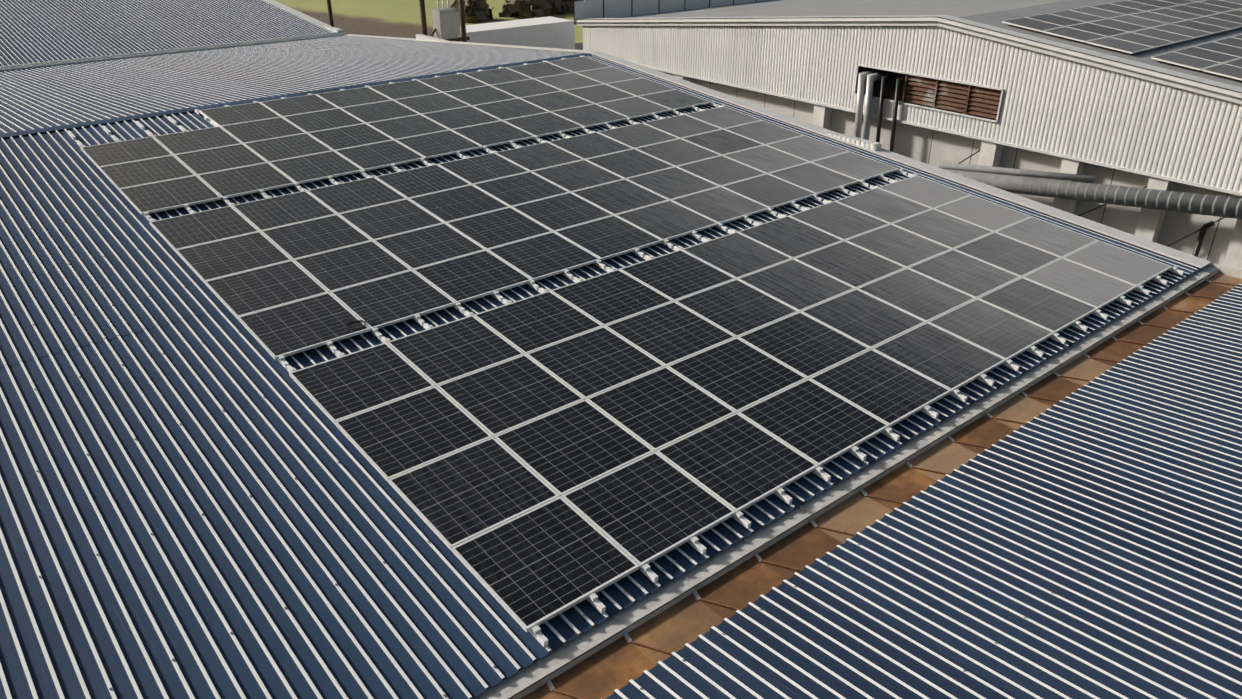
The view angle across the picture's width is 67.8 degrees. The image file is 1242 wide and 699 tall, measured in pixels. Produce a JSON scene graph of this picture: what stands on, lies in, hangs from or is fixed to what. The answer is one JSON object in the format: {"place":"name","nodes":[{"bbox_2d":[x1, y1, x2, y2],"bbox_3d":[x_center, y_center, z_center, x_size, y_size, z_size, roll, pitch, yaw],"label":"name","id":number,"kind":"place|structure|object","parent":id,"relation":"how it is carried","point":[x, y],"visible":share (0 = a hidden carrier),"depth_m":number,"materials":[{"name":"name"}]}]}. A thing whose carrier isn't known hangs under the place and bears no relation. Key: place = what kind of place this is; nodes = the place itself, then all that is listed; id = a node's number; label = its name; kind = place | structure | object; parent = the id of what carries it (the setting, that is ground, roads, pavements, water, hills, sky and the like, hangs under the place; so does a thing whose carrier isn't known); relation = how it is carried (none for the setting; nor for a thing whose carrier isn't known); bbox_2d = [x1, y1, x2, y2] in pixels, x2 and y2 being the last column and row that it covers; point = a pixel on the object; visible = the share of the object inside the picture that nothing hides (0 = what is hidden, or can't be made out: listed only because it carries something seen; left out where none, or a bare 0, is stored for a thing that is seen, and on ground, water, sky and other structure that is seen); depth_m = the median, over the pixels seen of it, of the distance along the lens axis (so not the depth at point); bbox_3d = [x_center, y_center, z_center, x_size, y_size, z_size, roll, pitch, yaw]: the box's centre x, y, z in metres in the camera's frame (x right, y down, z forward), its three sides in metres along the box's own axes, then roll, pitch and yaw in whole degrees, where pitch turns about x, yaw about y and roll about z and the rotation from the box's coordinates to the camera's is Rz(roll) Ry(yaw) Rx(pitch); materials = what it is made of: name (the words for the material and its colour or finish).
{"place":"outdoors","nodes":[
{"label":"outdoors","id":0,"kind":"place"},
{"bbox_2d":[0,32,346,71],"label":"valley","id":1,"kind":"structure","parent":0,"point":[18,67],"depth_m":30.06,"materials":[{"name":"grey metal"}]},
{"bbox_2d":[0,0,331,65],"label":"roof bay","id":2,"kind":"object","parent":1,"relation":"on","point":[33,31],"visible":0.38,"depth_m":33.43,"materials":[{"name":"metal"}]},
{"bbox_2d":[0,36,581,133],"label":"roof","id":3,"kind":"structure","parent":1,"relation":"on","point":[40,97],"depth_m":22.84,"materials":[{"name":"metal"}]},
{"bbox_2d":[275,0,832,698],"bbox_3d":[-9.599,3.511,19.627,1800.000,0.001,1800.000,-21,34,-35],"label":"ground","id":4,"kind":"structure","parent":0,"point":[393,18],"depth_m":90.08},
{"bbox_2d":[454,0,583,22],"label":"trees","id":5,"kind":"object","parent":4,"relation":"on","point":[477,11],"visible":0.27,"depth_m":87.15,"materials":[{"name":"green plant"}]},
{"bbox_2d":[574,0,1241,265],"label":"hall walls","id":6,"kind":"structure","parent":4,"relation":"on","point":[1054,104],"depth_m":23.45,"materials":[{"name":"beige metal"}]},
{"bbox_2d":[576,15,1241,195],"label":"roof trim","id":7,"kind":"structure","parent":6,"relation":"attached to","point":[933,20],"depth_m":22.79,"materials":[{"name":"beige metal"}]},
{"bbox_2d":[902,74,1001,119],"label":"louvres","id":8,"kind":"object","parent":6,"relation":"attached to","point":[976,101],"visible":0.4,"depth_m":23.62,"materials":[{"name":"brown metal"}]},
{"bbox_2d":[854,70,1241,256],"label":"pipes","id":9,"kind":"object","parent":6,"relation":"attached to","point":[872,76],"visible":0.71,"depth_m":21.63,"materials":[{"name":"grey metal"}]},
{"bbox_2d":[945,168,1241,218],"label":"duct ribs","id":10,"kind":"object","parent":9,"relation":"on","point":[1213,204],"visible":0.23,"depth_m":20.57,"materials":[{"name":"grey metal"}]},
{"bbox_2d":[1002,0,1241,80],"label":"solar panels","id":11,"kind":"object","parent":6,"relation":"on","point":[1131,26],"visible":1,"depth_m":23.59,"materials":[{"name":"glass"}]},
{"bbox_2d":[674,74,1241,270],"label":"wall pillars","id":12,"kind":"structure","parent":4,"relation":"on","point":[1149,224],"depth_m":20.99,"materials":[{"name":"beige concrete"}]},
{"bbox_2d":[575,42,582,49],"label":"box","id":13,"kind":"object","parent":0,"point":[578,46],"depth_m":73.61,"materials":[{"name":"concrete"}]},
{"bbox_2d":[327,0,469,41],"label":"poles","id":14,"kind":"object","parent":13,"relation":"on","point":[448,23],"visible":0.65,"depth_m":47.93,"materials":[{"name":"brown wood"}]},
{"bbox_2d":[458,0,585,48],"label":"building","id":15,"kind":"structure","parent":13,"relation":"on","point":[551,32],"depth_m":56.60,"materials":[{"name":"white paint"}]},
{"bbox_2d":[324,26,1151,479],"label":"wall","id":16,"kind":"structure","parent":13,"relation":"on","point":[834,134],"depth_m":18.02,"materials":[{"name":"white paint"}]},
{"bbox_2d":[0,144,1200,698],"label":"roof","id":17,"kind":"structure","parent":16,"relation":"on","point":[132,610],"depth_m":7.78,"materials":[{"name":"blue metal"}]},
{"bbox_2d":[0,55,847,367],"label":"roof","id":18,"kind":"object","parent":17,"relation":"on","point":[52,301],"visible":0.27,"depth_m":12.35,"materials":[{"name":"metal"}]},
{"bbox_2d":[0,53,592,137],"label":"ridge cap","id":19,"kind":"object","parent":18,"relation":"on","point":[46,129],"visible":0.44,"depth_m":18.19,"materials":[{"name":"metal"}]},
{"bbox_2d":[165,110,891,356],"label":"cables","id":20,"kind":"object","parent":17,"relation":"on","point":[481,301],"visible":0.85,"depth_m":12.27,"materials":[{"name":"black plastic"}]},
{"bbox_2d":[29,57,1173,696],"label":"screws","id":21,"kind":"object","parent":17,"relation":"on","point":[427,541],"visible":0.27,"depth_m":8.59,"materials":[{"name":"grey metal"}]},
{"bbox_2d":[67,55,1183,646],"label":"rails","id":22,"kind":"object","parent":17,"relation":"on","point":[649,573],"visible":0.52,"depth_m":11.99,"materials":[{"name":"metal"}]},
{"bbox_2d":[80,56,1171,631],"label":"solar panels","id":23,"kind":"object","parent":22,"relation":"on","point":[540,458],"visible":0.98,"depth_m":11.89,"materials":[{"name":"glass"}]},
{"bbox_2d":[263,0,1211,267],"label":"verge flashings","id":24,"kind":"object","parent":16,"relation":"on","point":[1093,226],"visible":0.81,"depth_m":17.13,"materials":[{"name":"grey metal"}]},
{"bbox_2d":[471,263,1241,698],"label":"gutter","id":25,"kind":"object","parent":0,"point":[609,655],"visible":0.75,"depth_m":8.39,"materials":[{"name":"metal"}]},
{"bbox_2d":[601,284,1241,698],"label":"roof bay","id":26,"kind":"object","parent":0,"point":[935,592],"visible":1,"depth_m":7.46,"materials":[{"name":"blue metal"}]},
{"bbox_2d":[640,295,1236,689],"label":"screws","id":27,"kind":"object","parent":26,"relation":"on","point":[760,609],"visible":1,"depth_m":7.94,"materials":[{"name":"grey metal"}]}
]}

